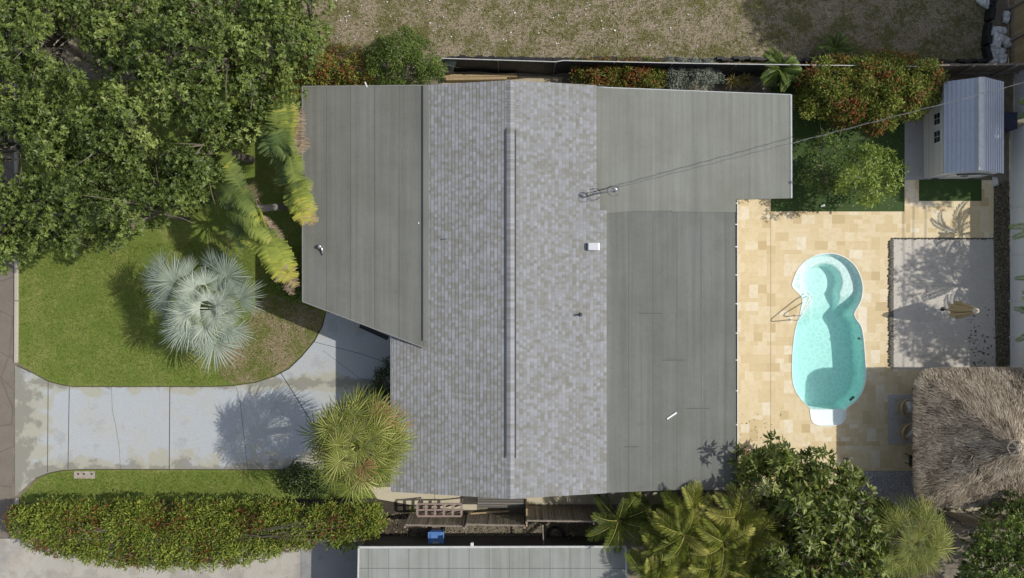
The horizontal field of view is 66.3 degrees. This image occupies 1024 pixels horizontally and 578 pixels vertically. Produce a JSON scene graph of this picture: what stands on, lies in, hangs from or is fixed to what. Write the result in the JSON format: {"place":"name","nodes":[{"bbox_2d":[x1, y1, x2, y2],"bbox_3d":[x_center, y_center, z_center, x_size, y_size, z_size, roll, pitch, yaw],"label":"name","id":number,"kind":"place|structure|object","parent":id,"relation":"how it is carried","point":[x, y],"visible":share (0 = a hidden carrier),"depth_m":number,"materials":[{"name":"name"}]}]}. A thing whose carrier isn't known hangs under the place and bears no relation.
{"place":"outdoors","nodes":[
{"label":"outdoors","id":0,"kind":"place"},
{"bbox_2d":[0,66,14,538],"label":"road","id":1,"kind":"structure","parent":0,"point":[7,300],"depth_m":35.99,"materials":[{"name":"grey asphalt"}]},
{"bbox_2d":[0,539,300,577],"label":"neighbour driveway","id":2,"kind":"structure","parent":0,"point":[17,560],"depth_m":35.98,"materials":[{"name":"concrete"}]},
{"bbox_2d":[15,312,390,495],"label":"driveway","id":3,"kind":"structure","parent":0,"point":[207,428],"depth_m":35.97,"materials":[{"name":"concrete"}]},
{"bbox_2d":[17,313,325,478],"bbox_3d":[-15.628,4.896,35.961,14.172,0.001,7.623,0,90,0],"label":"driveway edge","id":4,"kind":"object","parent":3,"relation":"on","point":[170,386],"visible":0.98,"depth_m":35.96,"materials":[{"name":"grey concrete"}]},
{"bbox_2d":[47,342,390,471],"bbox_3d":[-12.802,5.671,35.962,17.712,0.001,5.336,-9,90,0],"label":"driveway joint","id":5,"kind":"object","parent":3,"relation":"on","point":[169,416],"visible":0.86,"depth_m":35.96,"materials":[{"name":"grey concrete"}]},
{"bbox_2d":[295,384,417,506],"bbox_3d":[-5.966,6.053,32.761,4.590,6.500,4.538,-40,90,0],"label":"fan palm","id":6,"kind":"object","parent":3,"relation":"on","point":[336,427],"visible":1,"depth_m":30.13,"materials":[{"name":"green plant"}]},
{"bbox_2d":[355,356,390,410],"bbox_3d":[-6.298,4.470,35.380,2.460,1.523,2.957,0,90,0],"label":"shrub","id":7,"kind":"object","parent":3,"relation":"on","point":[381,372],"visible":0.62,"depth_m":35.16,"materials":[{"name":"green plant"}]},
{"bbox_2d":[359,324,388,339],"bbox_3d":[-6.338,1.971,35.956,1.429,0.016,0.197,24,90,0],"label":"door mat","id":8,"kind":"object","parent":3,"relation":"on","point":[374,332],"depth_m":35.95,"materials":[{"name":"black plastic"}]},
{"bbox_2d":[19,80,408,385],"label":"lawn","id":9,"kind":"structure","parent":0,"point":[211,222],"depth_m":35.98,"materials":[{"name":"green plant"}]},
{"bbox_2d":[0,69,87,192],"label":"broadleaf tree","id":10,"kind":"object","parent":9,"relation":"on","point":[34,118],"visible":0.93,"depth_m":29.52,"materials":[{"name":"green plant"}]},
{"bbox_2d":[0,164,95,275],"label":"broadleaf tree","id":11,"kind":"object","parent":9,"relation":"on","point":[51,214],"visible":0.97,"depth_m":30.35,"materials":[{"name":"green plant"}]},
{"bbox_2d":[59,77,168,188],"bbox_3d":[-15.217,-6.086,31.671,5.371,8.680,4.497,0,90,0],"label":"broadleaf tree","id":12,"kind":"object","parent":9,"relation":"on","point":[131,145],"visible":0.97,"depth_m":29.09,"materials":[{"name":"green plant"}]},
{"bbox_2d":[61,158,200,253],"bbox_3d":[-15.742,-3.306,31.900,6.343,8.243,3.461,-13,90,0],"label":"broadleaf tree","id":13,"kind":"object","parent":9,"relation":"on","point":[105,203],"visible":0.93,"depth_m":30.74,"materials":[{"name":"green plant"}]},
{"bbox_2d":[142,73,261,208],"bbox_3d":[-12.703,-6.019,31.892,4.930,8.254,5.082,28,90,0],"label":"broadleaf tree","id":14,"kind":"object","parent":9,"relation":"on","point":[197,109],"visible":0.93,"depth_m":30.36,"materials":[{"name":"green plant"}]},
{"bbox_2d":[138,243,266,372],"bbox_3d":[-13.089,0.864,33.961,5.485,4.270,5.676,0,90,0],"label":"silver fan palm","id":15,"kind":"object","parent":9,"relation":"on","point":[222,309],"visible":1,"depth_m":32.65,"materials":[{"name":"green plant"}]},
{"bbox_2d":[168,0,300,122],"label":"broadleaf tree","id":16,"kind":"object","parent":9,"relation":"on","point":[242,33],"visible":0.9,"depth_m":29.73,"materials":[{"name":"green plant"}]},
{"bbox_2d":[214,148,299,295],"bbox_3d":[-10.887,-2.585,33.538,2.358,4.969,6.562,-30,90,0],"label":"paddle palm","id":17,"kind":"object","parent":9,"relation":"on","point":[271,250],"visible":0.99,"depth_m":31.99,"materials":[{"name":"green plant"}]},
{"bbox_2d":[215,296,322,383],"bbox_3d":[-11.265,2.394,35.981,3.156,0.003,5.268,40,90,0],"label":"dry grass patch","id":18,"kind":"object","parent":9,"relation":"on","point":[302,323],"visible":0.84,"depth_m":35.98,"materials":[{"name":"brown plant"}]},
{"bbox_2d":[251,73,318,225],"bbox_3d":[-9.419,-5.672,33.300,2.328,5.440,6.548,-10,90,0],"label":"paddle palm","id":19,"kind":"object","parent":9,"relation":"on","point":[279,137],"visible":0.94,"depth_m":31.23,"materials":[{"name":"green plant"}]},
{"bbox_2d":[270,267,301,303],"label":"shrub","id":20,"kind":"object","parent":9,"relation":"on","point":[297,291],"visible":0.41,"depth_m":35.17,"materials":[{"name":"green plant"}]},
{"bbox_2d":[20,470,414,512],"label":"side lawn","id":21,"kind":"structure","parent":0,"point":[155,492],"depth_m":35.98,"materials":[{"name":"green plant"}]},
{"bbox_2d":[74,471,94,478],"bbox_3d":[-19.632,8.537,35.962,0.970,0.035,0.338,0,90,0],"label":"meter cover","id":22,"kind":"object","parent":21,"relation":"on","point":[82,475],"visible":1,"depth_m":35.95,"materials":[{"name":"concrete"}]},
{"bbox_2d":[274,456,343,500],"bbox_3d":[-9.213,8.847,35.384,2.156,1.561,3.346,-41,90,0],"label":"shrub","id":23,"kind":"object","parent":21,"relation":"on","point":[299,477],"visible":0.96,"depth_m":35.30,"materials":[{"name":"green plant"}]},
{"bbox_2d":[9,0,1023,577],"bbox_3d":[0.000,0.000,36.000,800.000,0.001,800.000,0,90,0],"label":"ground","id":24,"kind":"structure","parent":0,"point":[957,544],"depth_m":36.00,"materials":[{"name":"soil"}]},
{"bbox_2d":[14,47,18,531],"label":"kerb","id":25,"kind":"structure","parent":24,"relation":"on","point":[16,313],"depth_m":35.89,"materials":[{"name":"concrete"}]},
{"bbox_2d":[74,0,198,102],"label":"broadleaf tree","id":26,"kind":"object","parent":24,"relation":"on","point":[110,28],"visible":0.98,"depth_m":29.27,"materials":[{"name":"green plant"}]},
{"bbox_2d":[20,498,409,538],"bbox_3d":[-13.662,10.823,35.981,17.912,0.003,2.471,0,90,0],"label":"planting strip","id":27,"kind":"object","parent":24,"relation":"on","point":[390,507],"visible":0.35,"depth_m":35.98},
{"bbox_2d":[1,493,390,574],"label":"clipped hedge","id":28,"kind":"object","parent":27,"relation":"on","point":[141,515],"visible":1,"depth_m":34.14,"materials":[{"name":"green plant"}]},
{"bbox_2d":[268,51,376,118],"bbox_3d":[-8.430,-9.451,34.828,5.164,2.412,3.453,-17,90,0],"label":"dark shrub","id":29,"kind":"object","parent":24,"relation":"on","point":[326,72],"visible":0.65,"depth_m":34.31,"materials":[{"name":"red plant"}]},
{"bbox_2d":[301,539,364,577],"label":"neighbour driveway shaded","id":30,"kind":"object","parent":24,"relation":"on","point":[318,561],"depth_m":35.98,"materials":[{"name":"concrete"}]},
{"bbox_2d":[362,24,457,84],"bbox_3d":[-4.699,-9.928,34.288,3.399,3.464,3.959,-43,90,0],"label":"green bush","id":31,"kind":"object","parent":24,"relation":"on","point":[411,60],"visible":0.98,"depth_m":33.86,"materials":[{"name":"green plant"}]},
{"bbox_2d":[370,486,476,510],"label":"walkway","id":32,"kind":"structure","parent":24,"relation":"on","point":[388,494],"depth_m":35.98,"materials":[{"name":"concrete"}]},
{"bbox_2d":[416,497,462,516],"bbox_3d":[-3.232,9.840,35.420,2.055,1.160,0.615,0,90,0],"label":"wooden rack","id":33,"kind":"object","parent":32,"relation":"on","point":[434,510],"visible":1,"depth_m":34.85,"materials":[{"name":"brown wood"}]},
{"bbox_2d":[404,513,466,528],"bbox_3d":[-3.392,10.399,35.120,2.671,1.760,0.155,1,90,0],"label":"wooden fence","id":34,"kind":"object","parent":24,"relation":"on","point":[442,522],"visible":0.87,"depth_m":34.83,"materials":[{"name":"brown wood"}]},
{"bbox_2d":[428,527,444,543],"bbox_3d":[-3.397,11.169,35.456,0.720,1.082,0.750,0,90,0],"label":"wheeled bin","id":35,"kind":"object","parent":24,"relation":"on","point":[435,535],"visible":0.81,"depth_m":34.95,"materials":[{"name":"blue plastic"}]},
{"bbox_2d":[0,0,983,65],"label":"vacant lot","id":36,"kind":"structure","parent":24,"relation":"on","point":[765,6],"depth_m":35.99,"materials":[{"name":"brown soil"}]},
{"bbox_2d":[0,0,100,98],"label":"broadleaf tree","id":37,"kind":"object","parent":36,"relation":"on","point":[18,20],"visible":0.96,"depth_m":29.58,"materials":[{"name":"green plant"}]},
{"bbox_2d":[244,0,335,100],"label":"broadleaf tree","id":38,"kind":"object","parent":36,"relation":"on","point":[303,32],"visible":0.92,"depth_m":30.78,"materials":[{"name":"green plant"}]},
{"bbox_2d":[314,23,368,65],"bbox_3d":[-8.151,-10.636,35.438,3.724,1.219,2.344,38,90,0],"label":"dry bush","id":39,"kind":"object","parent":36,"relation":"on","point":[336,47],"visible":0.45,"depth_m":35.43,"materials":[{"name":"red plant"}]},
{"bbox_2d":[336,0,697,55],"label":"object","id":40,"kind":"object","parent":36,"relation":"on","point":[511,32],"visible":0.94,"depth_m":35.96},
{"bbox_2d":[448,0,997,63],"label":"silt fence","id":41,"kind":"object","parent":36,"relation":"on","point":[987,36],"visible":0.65,"depth_m":35.78,"materials":[{"name":"black fabric"}]},
{"bbox_2d":[812,31,853,64],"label":"fern palm","id":42,"kind":"object","parent":36,"relation":"on","point":[839,46],"visible":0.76,"depth_m":35.15,"materials":[{"name":"green plant"}]},
{"bbox_2d":[357,536,626,577],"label":"neighbour house","id":43,"kind":"structure","parent":24,"relation":"on","point":[481,557],"depth_m":33.40,"materials":[{"name":"grey metal"}]},
{"bbox_2d":[465,512,525,528],"bbox_3d":[-0.729,10.356,35.095,2.667,1.810,0.155,1,90,0],"label":"wooden fence","id":44,"kind":"object","parent":24,"relation":"on","point":[516,519],"visible":0.94,"depth_m":34.90,"materials":[{"name":"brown wood"}]},
{"bbox_2d":[358,511,640,544],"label":"leaf litter","id":45,"kind":"object","parent":24,"relation":"on","point":[407,527],"visible":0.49,"depth_m":35.96,"materials":[{"name":"brown plant"}]},
{"bbox_2d":[477,497,523,507],"bbox_3d":[-0.516,9.574,35.546,2.065,0.907,0.466,0,90,0],"label":"metal sheet","id":46,"kind":"object","parent":24,"relation":"on","point":[484,502],"visible":0.94,"depth_m":35.12,"materials":[{"name":"grey metal"}]},
{"bbox_2d":[442,76,562,83],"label":"walkway","id":47,"kind":"structure","parent":24,"relation":"on","point":[541,79],"depth_m":35.98,"materials":[{"name":"beige concrete"}]},
{"bbox_2d":[446,76,506,81],"bbox_3d":[-1.621,-9.587,35.750,2.775,0.300,0.150,-1,90,0],"label":"timber","id":48,"kind":"object","parent":47,"relation":"on","point":[468,79],"visible":0.85,"depth_m":35.60,"materials":[{"name":"beige wood"}]},
{"bbox_2d":[444,73,516,78],"bbox_3d":[-1.431,-9.704,35.750,3.330,0.300,0.150,-1,90,0],"label":"timber","id":49,"kind":"object","parent":47,"relation":"on","point":[511,75],"visible":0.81,"depth_m":35.60,"materials":[{"name":"beige wood"}]},
{"bbox_2d":[302,80,791,498],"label":"house","id":50,"kind":"structure","parent":24,"relation":"on","point":[511,288],"depth_m":32.72,"materials":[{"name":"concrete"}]},
{"bbox_2d":[587,186,619,199],"bbox_3d":[3.713,-3.937,32.019,1.199,1.602,0.498,0,90,0],"label":"service mast","id":51,"kind":"object","parent":50,"relation":"on","point":[608,192],"visible":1,"depth_m":31.73,"materials":[{"name":"metal"}]},
{"bbox_2d":[620,82,1023,186],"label":"service cable","id":52,"kind":"object","parent":51,"relation":"attached to","point":[824,134],"visible":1,"depth_m":30.33,"materials":[{"name":"black rubber"}]},
{"bbox_2d":[567,52,668,88],"bbox_3d":[4.791,-9.590,34.894,4.793,2.261,1.955,0,90,0],"label":"flowering shrub","id":53,"kind":"object","parent":24,"relation":"on","point":[633,78],"visible":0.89,"depth_m":34.67,"materials":[{"name":"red plant"}]},
{"bbox_2d":[619,491,673,543],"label":"feather palm","id":54,"kind":"object","parent":24,"relation":"on","point":[643,499],"visible":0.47,"depth_m":33.55,"materials":[{"name":"green plant"}]},
{"bbox_2d":[623,503,689,577],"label":"feather palm","id":55,"kind":"object","parent":24,"relation":"on","point":[657,538],"visible":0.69,"depth_m":32.39,"materials":[{"name":"green plant"}]},
{"bbox_2d":[660,55,697,89],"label":"silver bush","id":56,"kind":"object","parent":24,"relation":"on","point":[681,76],"visible":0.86,"depth_m":34.82,"materials":[{"name":"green plant"}]},
{"bbox_2d":[442,58,929,77],"bbox_3d":[7.552,-9.734,34.989,21.285,2.022,0.324,1,90,0],"label":"screen fence","id":57,"kind":"object","parent":24,"relation":"on","point":[515,66],"visible":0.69,"depth_m":34.59,"materials":[{"name":"black fabric"}]},
{"bbox_2d":[650,480,740,570],"bbox_3d":[7.615,9.980,33.663,3.844,4.738,3.909,0,90,0],"label":"feather palm","id":58,"kind":"object","parent":24,"relation":"on","point":[692,520],"visible":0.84,"depth_m":32.13,"materials":[{"name":"green plant"}]},
{"bbox_2d":[685,54,724,90],"bbox_3d":[8.351,-9.669,34.784,1.895,2.511,1.989,-29,90,0],"label":"silver bush","id":59,"kind":"object","parent":24,"relation":"on","point":[703,73],"visible":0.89,"depth_m":34.68,"materials":[{"name":"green plant"}]},
{"bbox_2d":[671,533,776,577],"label":"feather palm","id":60,"kind":"object","parent":24,"relation":"on","point":[706,570],"visible":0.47,"depth_m":32.24,"materials":[{"name":"green plant"}]},
{"bbox_2d":[525,505,930,528],"bbox_3d":[9.291,10.121,34.820,17.411,2.360,0.156,1,90,0],"label":"wooden fence","id":61,"kind":"object","parent":24,"relation":"on","point":[588,511],"visible":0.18,"depth_m":34.71,"materials":[{"name":"brown wood"}]},
{"bbox_2d":[723,73,741,88],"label":"spiky plant","id":62,"kind":"object","parent":24,"relation":"on","point":[732,80],"visible":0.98,"depth_m":35.38,"materials":[{"name":"green plant"}]},
{"bbox_2d":[691,482,787,577],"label":"feather palm","id":63,"kind":"object","parent":24,"relation":"on","point":[743,543],"visible":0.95,"depth_m":32.12,"materials":[{"name":"green plant"}]},
{"bbox_2d":[735,72,755,90],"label":"spiky plant","id":64,"kind":"object","parent":24,"relation":"on","point":[744,79],"visible":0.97,"depth_m":35.39,"materials":[{"name":"green plant"}]},
{"bbox_2d":[745,47,802,91],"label":"fern palm","id":65,"kind":"object","parent":24,"relation":"on","point":[777,57],"visible":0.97,"depth_m":34.18,"materials":[{"name":"green plant"}]},
{"bbox_2d":[727,428,902,577],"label":"rubber tree","id":66,"kind":"object","parent":24,"relation":"on","point":[809,492],"visible":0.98,"depth_m":31.80,"materials":[{"name":"green plant"}]},
{"bbox_2d":[771,77,903,210],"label":"artificial lawn","id":67,"kind":"structure","parent":24,"relation":"on","point":[800,131],"depth_m":35.97,"materials":[{"name":"green plant"}]},
{"bbox_2d":[796,125,855,198],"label":"tree","id":68,"kind":"object","parent":67,"relation":"on","point":[833,143],"visible":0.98,"depth_m":34.16,"materials":[{"name":"green plant"}]},
{"bbox_2d":[792,45,949,138],"bbox_3d":[15.861,-8.680,34.411,7.309,3.215,4.243,0,90,0],"label":"flowering shrub","id":69,"kind":"object","parent":67,"relation":"on","point":[894,88],"visible":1,"depth_m":33.78,"materials":[{"name":"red plant"}]},
{"bbox_2d":[832,141,911,209],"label":"tree","id":70,"kind":"object","parent":67,"relation":"on","point":[868,180],"visible":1,"depth_m":33.40,"materials":[{"name":"green plant"}]},
{"bbox_2d":[738,180,993,485],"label":"pool deck","id":71,"kind":"structure","parent":24,"relation":"on","point":[776,250],"depth_m":35.98,"materials":[{"name":"stone"}]},
{"bbox_2d":[792,253,866,425],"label":"swimming pool","id":72,"kind":"structure","parent":71,"relation":"in","point":[829,373],"depth_m":36.87,"materials":[{"name":"teal liquid"}]},
{"bbox_2d":[888,420,911,443],"bbox_3d":[18.037,6.574,35.964,1.574,0.018,1.118,0,90,0],"label":"outdoor mat","id":73,"kind":"object","parent":71,"relation":"on","point":[893,427],"visible":0.54,"depth_m":35.95,"materials":[{"name":"grey fabric"}]},
{"bbox_2d":[894,420,913,440],"bbox_3d":[17.927,6.454,35.562,0.746,0.794,0.818,27,90,0],"label":"tub chair","id":74,"kind":"object","parent":73,"relation":"on","point":[905,431],"visible":0.85,"depth_m":35.35,"materials":[{"name":"brown wicker"}]},
{"bbox_2d":[888,394,913,418],"bbox_3d":[18.037,5.412,35.964,1.574,0.018,1.147,0,90,0],"label":"outdoor mat","id":75,"kind":"object","parent":71,"relation":"on","point":[892,406],"visible":0.54,"depth_m":35.95,"materials":[{"name":"grey fabric"}]},
{"bbox_2d":[919,179,981,200],"bbox_3d":[20.125,-4.537,35.962,2.868,0.003,0.985,0,90,0],"label":"turf mat","id":76,"kind":"object","parent":71,"relation":"on","point":[950,189],"visible":1,"depth_m":35.96,"materials":[{"name":"green plant"}]},
{"bbox_2d":[911,366,1023,507],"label":"thatched hut","id":77,"kind":"object","parent":71,"relation":"on","point":[968,437],"visible":0.96,"depth_m":33.02,"materials":[{"name":"brown plant"}]},
{"bbox_2d":[858,471,921,511],"bbox_3d":[17.353,9.301,35.983,2.941,0.003,1.868,0,90,0],"label":"gravel bed","id":78,"kind":"object","parent":24,"relation":"on","point":[899,481],"visible":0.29,"depth_m":35.98,"materials":[{"name":"grey gravel"}]},
{"bbox_2d":[869,492,959,577],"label":"fan palm","id":79,"kind":"object","parent":24,"relation":"on","point":[910,538],"visible":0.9,"depth_m":32.09,"materials":[{"name":"green plant"}]},
{"bbox_2d":[912,514,969,538],"bbox_3d":[18.730,10.503,34.720,1.656,2.560,0.158,-9,90,0],"label":"wooden fence","id":80,"kind":"object","parent":24,"relation":"on","point":[956,528],"visible":0.26,"depth_m":33.97,"materials":[{"name":"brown wood"}]},
{"bbox_2d":[894,239,995,369],"bbox_3d":[19.882,0.728,35.989,4.706,0.003,6.074,0,90,0],"label":"sand pit","id":81,"kind":"object","parent":24,"relation":"on","point":[920,331],"visible":0.79,"depth_m":35.99,"materials":[{"name":"white sand"}]},
{"bbox_2d":[895,240,991,364],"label":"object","id":82,"kind":"object","parent":81,"relation":"on","point":[945,299],"visible":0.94,"depth_m":35.98,"materials":[{"name":"beige stone"}]},
{"bbox_2d":[941,301,978,318],"bbox_3d":[19.788,0.926,34.588,0.733,2.800,0.733,-22,90,0],"label":"parasol","id":83,"kind":"object","parent":81,"relation":"on","point":[957,309],"visible":1,"depth_m":34.28,"materials":[{"name":"beige fabric"}]},
{"bbox_2d":[924,77,1003,178],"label":"garden shed","id":84,"kind":"structure","parent":24,"relation":"on","point":[964,138],"depth_m":33.92,"materials":[{"name":"grey metal"}]},
{"bbox_2d":[934,111,940,126],"bbox_3d":[18.889,-7.550,34.775,0.042,0.550,0.600,0,90,0],"label":"window","id":85,"kind":"structure","parent":84,"relation":"in","point":[937,116],"depth_m":34.74,"materials":[{"name":"black glass"}]},
{"bbox_2d":[934,129,940,144],"bbox_3d":[18.889,-6.760,34.775,0.042,0.550,0.600,0,90,0],"label":"window","id":86,"kind":"structure","parent":84,"relation":"in","point":[937,134],"depth_m":34.74,"materials":[{"name":"black glass"}]},
{"bbox_2d":[938,172,974,178],"bbox_3d":[19.865,-5.057,35.050,0.630,1.800,0.075,0,90,0],"label":"door","id":87,"kind":"structure","parent":84,"relation":"in","point":[952,176],"depth_m":35.16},
{"bbox_2d":[940,63,1023,77],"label":"wooden fence","id":88,"kind":"object","parent":24,"relation":"on","point":[994,69],"visible":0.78,"depth_m":34.94,"materials":[{"name":"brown wood"}]},
{"bbox_2d":[941,512,1023,530],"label":"wooden fence","id":89,"kind":"object","parent":24,"relation":"on","point":[969,521],"visible":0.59,"depth_m":34.98,"materials":[{"name":"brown wood"}]},
{"bbox_2d":[947,487,1023,577],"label":"dense tree","id":90,"kind":"object","parent":24,"relation":"on","point":[1014,549],"visible":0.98,"depth_m":32.26,"materials":[{"name":"green plant"}]},
{"bbox_2d":[991,26,998,34],"bbox_3d":[21.990,-11.712,35.807,0.410,0.345,0.636,38,90,0],"label":"sand bag","id":91,"kind":"object","parent":24,"relation":"on","point":[994,28],"visible":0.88,"depth_m":35.70,"materials":[{"name":"white fabric"}]},
{"bbox_2d":[990,31,1004,48],"bbox_3d":[22.108,-11.317,35.673,0.513,0.334,0.768,21,90,0],"label":"sand bag","id":92,"kind":"object","parent":91,"relation":"on","point":[998,38],"visible":1,"depth_m":35.59,"materials":[{"name":"white fabric"}]},
{"bbox_2d":[994,132,1009,367],"bbox_3d":[22.537,-1.088,35.987,0.721,0.003,13.240,0,90,0],"label":"soil strip","id":93,"kind":"object","parent":24,"relation":"on","point":[1004,177],"visible":0.29,"depth_m":35.99,"materials":[{"name":"brown soil"}]},
{"bbox_2d":[993,181,1009,365],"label":"soil litter","id":94,"kind":"object","parent":93,"relation":"on","point":[1005,284],"visible":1,"depth_m":35.96,"materials":[{"name":"brown soil"}]},
{"bbox_2d":[1001,35,1011,48],"bbox_3d":[22.576,-11.303,35.810,0.409,0.340,0.615,-33,90,0],"label":"sand bag","id":95,"kind":"object","parent":24,"relation":"on","point":[1006,43],"visible":0.9,"depth_m":35.73,"materials":[{"name":"white fabric"}]},
{"bbox_2d":[1002,10,1010,23],"bbox_3d":[22.611,-12.448,35.817,0.308,0.346,0.615,4,90,0],"label":"sand bag","id":96,"kind":"object","parent":24,"relation":"on","point":[1006,16],"visible":1,"depth_m":35.76,"materials":[{"name":"white fabric"}]},
{"bbox_2d":[1004,112,1017,132],"bbox_3d":[22.297,-7.531,35.450,0.600,0.900,0.750,0,90,0],"label":"storage box","id":97,"kind":"object","parent":24,"relation":"on","point":[1010,121],"visible":0.71,"depth_m":35.00,"materials":[{"name":"blue plastic"}]},
{"bbox_2d":[1006,0,1023,74],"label":"wooden fence","id":98,"kind":"object","parent":24,"relation":"on","point":[1015,8],"visible":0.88,"depth_m":35.42,"materials":[{"name":"brown wood"}]},
{"bbox_2d":[1008,207,1023,239],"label":"feather palm","id":99,"kind":"object","parent":24,"relation":"on","point":[1019,228],"visible":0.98,"depth_m":33.75,"materials":[{"name":"green plant"}]},
{"bbox_2d":[1009,125,1023,367],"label":"vinyl fence","id":100,"kind":"object","parent":24,"relation":"on","point":[1016,254],"visible":0.59,"depth_m":35.48,"materials":[{"name":"white paint"}]},
{"bbox_2d":[1014,70,1023,119],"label":"vinyl fence","id":101,"kind":"object","parent":24,"relation":"on","point":[1019,91],"visible":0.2,"depth_m":35.62,"materials":[{"name":"white plastic"}]},
{"bbox_2d":[524,490,678,503],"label":"side path","id":102,"kind":"structure","parent":0,"point":[617,497],"depth_m":35.98,"materials":[{"name":"concrete"}]},
{"bbox_2d":[584,491,655,552],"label":"feather palm","id":103,"kind":"object","parent":102,"relation":"on","point":[625,527],"visible":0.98,"depth_m":33.20,"materials":[{"name":"green plant"}]},
{"bbox_2d":[894,399,912,416],"bbox_3d":[17.846,5.373,35.562,0.750,0.794,0.817,0,90,0],"label":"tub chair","id":104,"kind":"object","parent":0,"point":[904,407],"visible":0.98,"depth_m":35.35,"materials":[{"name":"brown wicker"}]},
{"bbox_2d":[904,120,931,179],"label":"shed path","id":105,"kind":"structure","parent":0,"point":[914,145],"depth_m":35.97,"materials":[{"name":"concrete"}]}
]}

